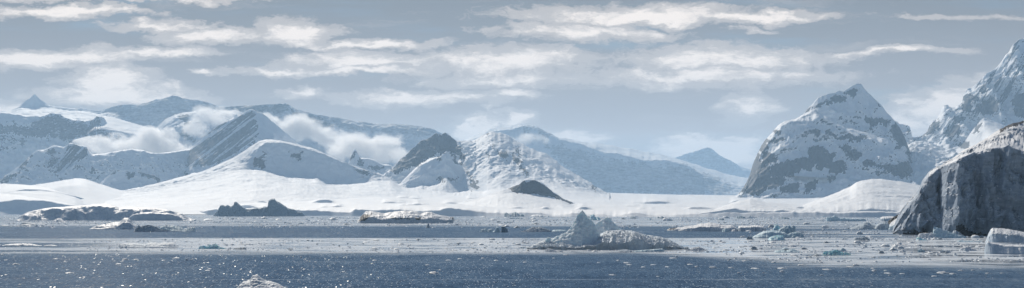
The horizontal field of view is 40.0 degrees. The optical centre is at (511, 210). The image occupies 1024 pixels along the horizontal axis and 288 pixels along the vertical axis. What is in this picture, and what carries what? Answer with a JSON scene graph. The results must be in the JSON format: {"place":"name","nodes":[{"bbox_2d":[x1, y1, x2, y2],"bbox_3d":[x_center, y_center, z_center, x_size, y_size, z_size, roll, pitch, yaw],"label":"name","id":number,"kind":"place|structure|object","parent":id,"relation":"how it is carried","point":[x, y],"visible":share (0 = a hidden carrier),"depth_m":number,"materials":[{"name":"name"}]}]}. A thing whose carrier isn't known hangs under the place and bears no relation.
{"place":"outdoors","nodes":[
{"label":"outdoors","id":0,"kind":"place"},
{"bbox_2d":[0,193,76,213],"bbox_3d":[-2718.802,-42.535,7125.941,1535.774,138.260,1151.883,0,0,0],"label":"snow lobe","id":1,"kind":"object","parent":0,"point":[13,204],"visible":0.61,"depth_m":6640.01,"materials":[{"name":"white snow"}]},
{"bbox_2d":[0,184,86,205],"bbox_3d":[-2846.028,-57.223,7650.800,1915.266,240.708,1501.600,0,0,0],"label":"snow lobe","id":2,"kind":"object","parent":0,"point":[44,193],"visible":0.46,"depth_m":7353.57,"materials":[{"name":"white snow"}]},
{"bbox_2d":[33,178,126,204],"bbox_3d":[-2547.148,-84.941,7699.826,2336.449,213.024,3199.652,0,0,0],"label":"snow hill","id":3,"kind":"structure","parent":0,"point":[90,192],"depth_m":7758.70,"materials":[{"name":"white snow"}]},
{"bbox_2d":[0,112,182,179],"bbox_3d":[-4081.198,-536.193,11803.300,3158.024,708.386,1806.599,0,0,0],"label":"mountain","id":4,"kind":"structure","parent":0,"point":[23,138],"depth_m":11647.90,"materials":[{"name":"white snow"}]},
{"bbox_2d":[0,143,189,184],"bbox_3d":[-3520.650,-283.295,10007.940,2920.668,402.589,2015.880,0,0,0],"label":"mountain","id":5,"kind":"structure","parent":0,"point":[53,163],"depth_m":9838.36,"materials":[{"name":"snow"}]},
{"bbox_2d":[0,94,219,127],"bbox_3d":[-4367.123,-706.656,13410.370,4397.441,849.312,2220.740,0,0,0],"label":"mountain","id":6,"kind":"structure","parent":0,"point":[155,113],"depth_m":13540.98,"materials":[{"name":"snow"}]},
{"bbox_2d":[100,171,162,189],"bbox_3d":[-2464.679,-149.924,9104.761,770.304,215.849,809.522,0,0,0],"label":"mountain","id":7,"kind":"structure","parent":0,"point":[122,180],"depth_m":9103.43,"materials":[{"name":"snow"}]},
{"bbox_2d":[157,109,242,149],"bbox_3d":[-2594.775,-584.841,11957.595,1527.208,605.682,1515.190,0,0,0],"label":"mountain","id":8,"kind":"structure","parent":0,"point":[186,130],"depth_m":11934.54,"materials":[{"name":"white snow"}]},
{"bbox_2d":[183,109,299,175],"bbox_3d":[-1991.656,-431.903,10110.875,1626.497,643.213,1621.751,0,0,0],"label":"mountain","id":9,"kind":"structure","parent":0,"point":[230,139],"depth_m":10267.47,"materials":[{"name":"white snow"}]},
{"bbox_2d":[105,139,406,213],"bbox_3d":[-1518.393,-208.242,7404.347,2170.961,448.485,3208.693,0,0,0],"label":"mountain","id":10,"kind":"structure","parent":0,"point":[269,169],"depth_m":7822.70,"materials":[{"name":"white snow"}]},
{"bbox_2d":[216,103,456,166],"bbox_3d":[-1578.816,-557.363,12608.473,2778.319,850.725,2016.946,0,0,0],"label":"mountain","id":11,"kind":"structure","parent":0,"point":[341,139],"depth_m":12681.56,"materials":[{"name":"white snow"}]},
{"bbox_2d":[349,149,391,174],"bbox_3d":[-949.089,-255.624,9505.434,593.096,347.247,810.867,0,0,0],"label":"mountain","id":12,"kind":"structure","parent":0,"point":[368,164],"depth_m":9596.90,"materials":[{"name":"white snow"}]},
{"bbox_2d":[383,132,609,199],"bbox_3d":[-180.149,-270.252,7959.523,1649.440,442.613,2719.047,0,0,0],"label":"mountain","id":13,"kind":"structure","parent":0,"point":[446,164],"depth_m":8158.74,"materials":[{"name":"white snow"}]},
{"bbox_2d":[0,214,1023,287],"bbox_3d":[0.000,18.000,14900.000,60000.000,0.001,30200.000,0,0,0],"label":"water","id":14,"kind":"structure","parent":0,"point":[321,266],"depth_m":527.54,"materials":[{"name":"blue liquid"}]},
{"bbox_2d":[2,243,41,245],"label":"ice floe","id":15,"kind":"object","parent":14,"relation":"on","point":[23,244],"visible":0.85,"depth_m":715.01,"materials":[{"name":"white ice"}]},
{"bbox_2d":[21,222,41,224],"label":"ice floe","id":16,"kind":"object","parent":14,"relation":"on","point":[30,223],"visible":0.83,"depth_m":1816.98,"materials":[{"name":"white ice"}]},
{"bbox_2d":[52,218,64,221],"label":"iceberg","id":17,"kind":"object","parent":14,"relation":"on","point":[58,220],"visible":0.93,"depth_m":2207.51,"materials":[{"name":"white ice"}]},
{"bbox_2d":[17,204,194,220],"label":"iceberg","id":18,"kind":"object","parent":14,"relation":"on","point":[99,212],"visible":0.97,"depth_m":2550.35,"materials":[{"name":"white ice"}]},
{"bbox_2d":[91,218,136,228],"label":"iceberg","id":19,"kind":"object","parent":14,"relation":"on","point":[125,223],"visible":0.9,"depth_m":1359.56,"materials":[{"name":"white ice"}]},
{"bbox_2d":[119,242,179,247],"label":"ice floe","id":20,"kind":"object","parent":14,"relation":"on","point":[161,245],"visible":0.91,"depth_m":692.13,"materials":[{"name":"white ice"}]},
{"bbox_2d":[134,225,170,231],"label":"iceberg","id":21,"kind":"object","parent":14,"relation":"on","point":[147,228],"visible":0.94,"depth_m":1195.94,"materials":[{"name":"white ice"}]},
{"bbox_2d":[160,225,195,231],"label":"iceberg","id":22,"kind":"object","parent":14,"relation":"on","point":[174,228],"visible":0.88,"depth_m":1214.41,"materials":[{"name":"white ice"}]},
{"bbox_2d":[198,244,225,248],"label":"iceberg","id":23,"kind":"object","parent":14,"relation":"on","point":[213,246],"visible":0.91,"depth_m":659.46,"materials":[{"name":"ice"}]},
{"bbox_2d":[213,198,304,215],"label":"iceberg","id":24,"kind":"object","parent":14,"relation":"on","point":[274,207],"visible":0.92,"depth_m":4332.58,"materials":[{"name":"white ice"}]},
{"bbox_2d":[237,274,286,287],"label":"iceberg","id":25,"kind":"object","parent":14,"relation":"on","point":[256,281],"visible":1,"depth_m":322.94,"materials":[{"name":"white ice"}]},
{"bbox_2d":[357,210,452,222],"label":"iceberg","id":26,"kind":"object","parent":14,"relation":"on","point":[404,216],"visible":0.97,"depth_m":2007.00,"materials":[{"name":"white ice"}]},
{"bbox_2d":[480,228,492,231],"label":"iceberg","id":27,"kind":"object","parent":14,"relation":"on","point":[486,230],"visible":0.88,"depth_m":1180.29,"materials":[{"name":"white ice"}]},
{"bbox_2d":[501,226,507,231],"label":"iceberg","id":28,"kind":"object","parent":14,"relation":"on","point":[504,229],"visible":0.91,"depth_m":1166.22,"materials":[{"name":"ice"}]},
{"bbox_2d":[0,216,1023,286],"bbox_3d":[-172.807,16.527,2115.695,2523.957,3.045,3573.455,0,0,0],"label":"brash ice","id":29,"kind":"structure","parent":14,"relation":"on","point":[818,257],"depth_m":834.83,"materials":[{"name":"white ice"}]},
{"bbox_2d":[512,212,523,216],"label":"iceberg","id":30,"kind":"object","parent":14,"relation":"on","point":[516,214],"visible":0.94,"depth_m":4151.98,"materials":[{"name":"white ice"}]},
{"bbox_2d":[521,226,551,231],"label":"iceberg","id":31,"kind":"object","parent":14,"relation":"on","point":[536,229],"visible":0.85,"depth_m":1182.46,"materials":[{"name":"white ice"}]},
{"bbox_2d":[545,248,561,251],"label":"iceberg","id":32,"kind":"object","parent":14,"relation":"on","point":[549,250],"visible":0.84,"depth_m":612.39,"materials":[{"name":"white ice"}]},
{"bbox_2d":[590,214,600,219],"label":"iceberg","id":33,"kind":"object","parent":14,"relation":"on","point":[592,217],"visible":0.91,"depth_m":2675.01,"materials":[{"name":"white ice"}]},
{"bbox_2d":[527,210,688,249],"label":"iceberg","id":34,"kind":"object","parent":14,"relation":"on","point":[584,232],"visible":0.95,"depth_m":655.99,"materials":[{"name":"white ice"}]},
{"bbox_2d":[615,249,631,251],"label":"ice floe","id":35,"kind":"object","parent":14,"relation":"on","point":[624,250],"visible":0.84,"depth_m":609.22,"materials":[{"name":"white ice"}]},
{"bbox_2d":[634,249,664,251],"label":"ice floe","id":36,"kind":"object","parent":14,"relation":"on","point":[657,250],"visible":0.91,"depth_m":614.95,"materials":[{"name":"white ice"}]},
{"bbox_2d":[686,247,706,250],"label":"iceberg","id":37,"kind":"object","parent":14,"relation":"on","point":[696,249],"visible":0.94,"depth_m":631.55,"materials":[{"name":"white ice"}]},
{"bbox_2d":[667,223,737,230],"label":"iceberg","id":38,"kind":"object","parent":14,"relation":"on","point":[708,227],"visible":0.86,"depth_m":1229.98,"materials":[{"name":"white ice"}]},
{"bbox_2d":[738,225,765,230],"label":"iceberg","id":39,"kind":"object","parent":14,"relation":"on","point":[753,228],"visible":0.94,"depth_m":1225.29,"materials":[{"name":"white ice"}]},
{"bbox_2d":[753,230,791,237],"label":"iceberg","id":40,"kind":"object","parent":14,"relation":"on","point":[767,234],"visible":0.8,"depth_m":925.34,"materials":[{"name":"white ice"}]},
{"bbox_2d":[768,235,784,239],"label":"iceberg","id":41,"kind":"object","parent":14,"relation":"on","point":[778,237],"visible":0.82,"depth_m":847.80,"materials":[{"name":"white ice"}]},
{"bbox_2d":[774,249,798,252],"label":"iceberg","id":42,"kind":"object","parent":14,"relation":"on","point":[787,251],"visible":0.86,"depth_m":601.03,"materials":[{"name":"white ice"}]},
{"bbox_2d":[778,225,795,233],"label":"iceberg","id":43,"kind":"object","parent":14,"relation":"on","point":[788,229],"visible":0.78,"depth_m":1093.72,"materials":[{"name":"ice"}]},
{"bbox_2d":[788,232,803,237],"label":"iceberg","id":44,"kind":"object","parent":14,"relation":"on","point":[795,234],"visible":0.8,"depth_m":941.64,"materials":[{"name":"white ice"}]},
{"bbox_2d":[822,250,850,254],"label":"iceberg","id":45,"kind":"object","parent":14,"relation":"on","point":[834,252],"visible":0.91,"depth_m":571.33,"materials":[{"name":"ice"}]},
{"bbox_2d":[826,216,865,220],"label":"iceberg","id":46,"kind":"object","parent":14,"relation":"on","point":[834,218],"visible":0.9,"depth_m":2361.78,"materials":[{"name":"white ice"}]},
{"bbox_2d":[854,237,869,240],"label":"iceberg","id":47,"kind":"object","parent":14,"relation":"on","point":[862,238],"visible":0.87,"depth_m":847.89,"materials":[{"name":"white ice"}]},
{"bbox_2d":[850,222,875,228],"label":"iceberg","id":48,"kind":"object","parent":14,"relation":"on","point":[866,225],"visible":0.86,"depth_m":1358.29,"materials":[{"name":"white ice"}]},
{"bbox_2d":[875,221,888,228],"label":"iceberg","id":49,"kind":"object","parent":14,"relation":"on","point":[883,225],"visible":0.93,"depth_m":1354.90,"materials":[{"name":"white ice"}]},
{"bbox_2d":[880,216,893,220],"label":"iceberg","id":50,"kind":"object","parent":14,"relation":"on","point":[885,218],"visible":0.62,"depth_m":2368.14,"materials":[{"name":"white ice"}]},
{"bbox_2d":[888,214,898,226],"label":"iceberg","id":51,"kind":"object","parent":14,"relation":"on","point":[891,221],"visible":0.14,"depth_m":1436.24,"materials":[{"name":"white ice"}]},
{"bbox_2d":[918,233,936,237],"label":"iceberg","id":52,"kind":"object","parent":14,"relation":"on","point":[926,235],"visible":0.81,"depth_m":916.39,"materials":[{"name":"white ice"}]},
{"bbox_2d":[933,227,965,237],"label":"iceberg","id":53,"kind":"object","parent":14,"relation":"on","point":[939,233],"visible":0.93,"depth_m":917.14,"materials":[{"name":"white ice"}]},
{"bbox_2d":[892,121,1023,235],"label":"ice cliff","id":54,"kind":"structure","parent":14,"relation":"on","point":[977,189],"depth_m":1000.60,"materials":[{"name":"white ice"}]},
{"bbox_2d":[959,246,976,250],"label":"iceberg","id":55,"kind":"object","parent":14,"relation":"on","point":[967,248],"visible":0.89,"depth_m":627.26,"materials":[{"name":"white ice"}]},
{"bbox_2d":[984,241,1023,253],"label":"iceberg","id":56,"kind":"object","parent":14,"relation":"on","point":[993,248],"visible":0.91,"depth_m":582.22,"materials":[{"name":"white ice"}]},
{"bbox_2d":[985,228,1023,242],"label":"iceberg","id":57,"kind":"object","parent":14,"relation":"on","point":[999,235],"visible":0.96,"depth_m":791.25,"materials":[{"name":"white ice"}]},
{"bbox_2d":[0,0,1023,169],"label":"sky","id":58,"kind":"structure","parent":0,"point":[670,78],"materials":[{"name":"grey"}]},
{"bbox_2d":[457,180,573,208],"bbox_3d":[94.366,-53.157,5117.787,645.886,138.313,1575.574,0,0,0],"label":"nunatak","id":59,"kind":"structure","parent":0,"point":[530,194],"depth_m":5385.35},
{"bbox_2d":[184,193,900,216],"bbox_3d":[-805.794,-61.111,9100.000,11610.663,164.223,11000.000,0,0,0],"label":"snow plain","id":60,"kind":"structure","parent":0,"point":[640,205],"depth_m":5031.40,"materials":[{"name":"white snow"}]},
{"bbox_2d":[465,125,747,194],"bbox_3d":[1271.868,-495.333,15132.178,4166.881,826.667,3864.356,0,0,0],"label":"mountain","id":61,"kind":"structure","parent":0,"point":[609,168],"depth_m":14579.04,"materials":[{"name":"snow"}]},
{"bbox_2d":[675,147,750,177],"bbox_3d":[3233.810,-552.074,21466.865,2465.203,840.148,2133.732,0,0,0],"label":"mountain","id":62,"kind":"structure","parent":0,"point":[709,158],"depth_m":21518.68,"materials":[{"name":"snow"}]},
{"bbox_2d":[699,179,919,213],"bbox_3d":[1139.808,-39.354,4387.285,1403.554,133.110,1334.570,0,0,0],"label":"snow dome","id":63,"kind":"structure","parent":0,"point":[879,195],"depth_m":4208.66,"materials":[{"name":"white snow"}]},
{"bbox_2d":[736,83,912,198],"bbox_3d":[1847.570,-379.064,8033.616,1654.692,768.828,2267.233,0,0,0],"label":"mountain","id":64,"kind":"structure","parent":0,"point":[823,146],"depth_m":7670.73,"materials":[{"name":"white snow"}]},
{"bbox_2d":[895,38,1023,184],"bbox_3d":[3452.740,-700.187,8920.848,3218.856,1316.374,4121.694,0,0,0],"label":"mountain","id":65,"kind":"structure","parent":0,"point":[992,102],"depth_m":9442.62,"materials":[{"name":"white snow"}]}
]}

